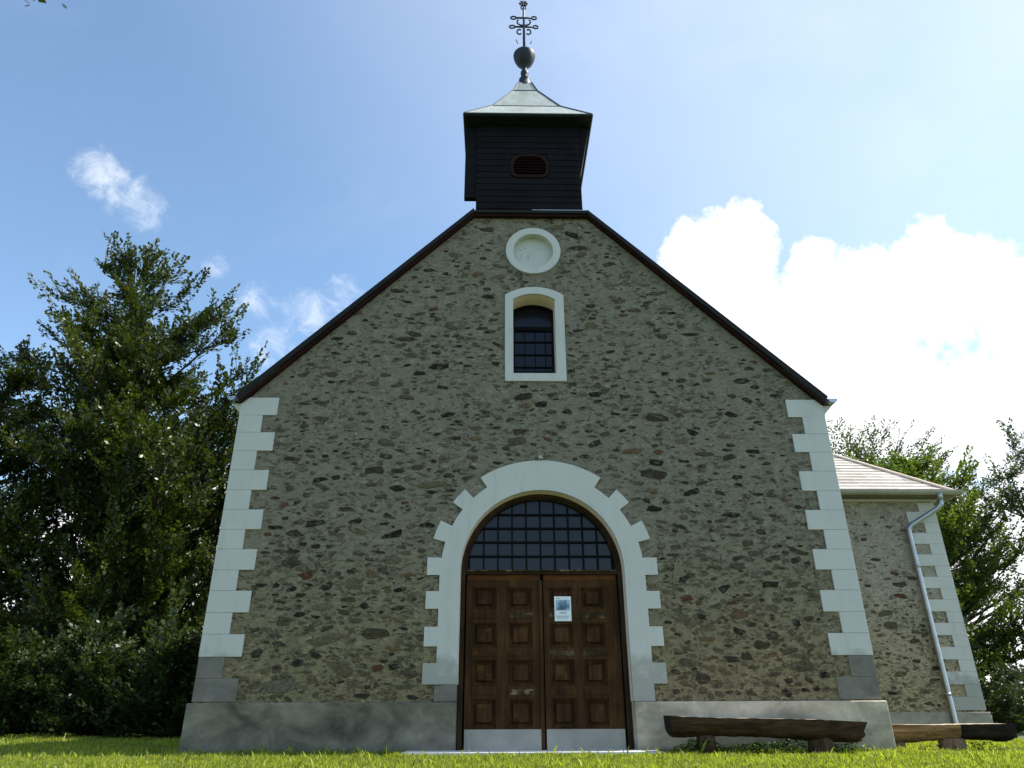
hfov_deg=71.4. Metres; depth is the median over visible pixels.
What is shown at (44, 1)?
beech tree
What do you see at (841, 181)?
sky
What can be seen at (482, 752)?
doorstep
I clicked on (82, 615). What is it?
bush
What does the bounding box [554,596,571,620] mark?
notice
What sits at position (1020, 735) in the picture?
ground
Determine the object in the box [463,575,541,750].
door leaf
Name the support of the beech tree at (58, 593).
on the ground at (1020, 735)
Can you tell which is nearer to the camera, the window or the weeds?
the weeds
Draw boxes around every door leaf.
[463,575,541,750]
[543,575,626,749]
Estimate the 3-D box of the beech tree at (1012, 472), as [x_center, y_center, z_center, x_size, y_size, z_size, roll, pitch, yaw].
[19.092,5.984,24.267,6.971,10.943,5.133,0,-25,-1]
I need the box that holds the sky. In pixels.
[0,0,1023,680]
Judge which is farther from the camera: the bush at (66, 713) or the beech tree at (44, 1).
the bush at (66, 713)
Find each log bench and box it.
[663,715,866,753]
[892,723,1017,750]
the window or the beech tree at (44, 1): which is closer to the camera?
the beech tree at (44, 1)
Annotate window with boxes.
[513,305,554,372]
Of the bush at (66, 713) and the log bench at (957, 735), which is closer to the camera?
the log bench at (957, 735)
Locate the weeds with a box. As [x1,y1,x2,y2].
[671,738,1019,753]
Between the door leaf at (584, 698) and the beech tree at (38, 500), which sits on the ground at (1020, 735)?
the beech tree at (38, 500)
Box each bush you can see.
[0,600,169,737]
[0,622,84,736]
[46,607,146,672]
[76,606,202,737]
[976,658,1023,732]
[982,662,1023,712]
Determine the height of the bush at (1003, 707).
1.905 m
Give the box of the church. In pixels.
[178,0,992,754]
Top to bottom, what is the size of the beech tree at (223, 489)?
10.353 m
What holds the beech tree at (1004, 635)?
on the ground at (1020, 735)
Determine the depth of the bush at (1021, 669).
19.00 m
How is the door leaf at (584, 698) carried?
in the church
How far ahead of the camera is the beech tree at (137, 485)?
21.29 m
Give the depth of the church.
10.53 m
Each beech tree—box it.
[0,230,269,673]
[0,339,111,641]
[0,416,223,634]
[25,0,66,8]
[174,427,234,624]
[827,415,1023,635]
[844,444,1023,701]
[967,417,1023,667]
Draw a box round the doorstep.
[402,750,662,755]
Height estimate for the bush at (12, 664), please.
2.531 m
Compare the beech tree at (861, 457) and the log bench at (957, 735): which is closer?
the log bench at (957, 735)
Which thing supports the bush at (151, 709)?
on the ground at (1020, 735)
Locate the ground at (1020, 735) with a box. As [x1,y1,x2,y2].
[3,730,1023,767]
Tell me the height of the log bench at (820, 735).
0.489 m

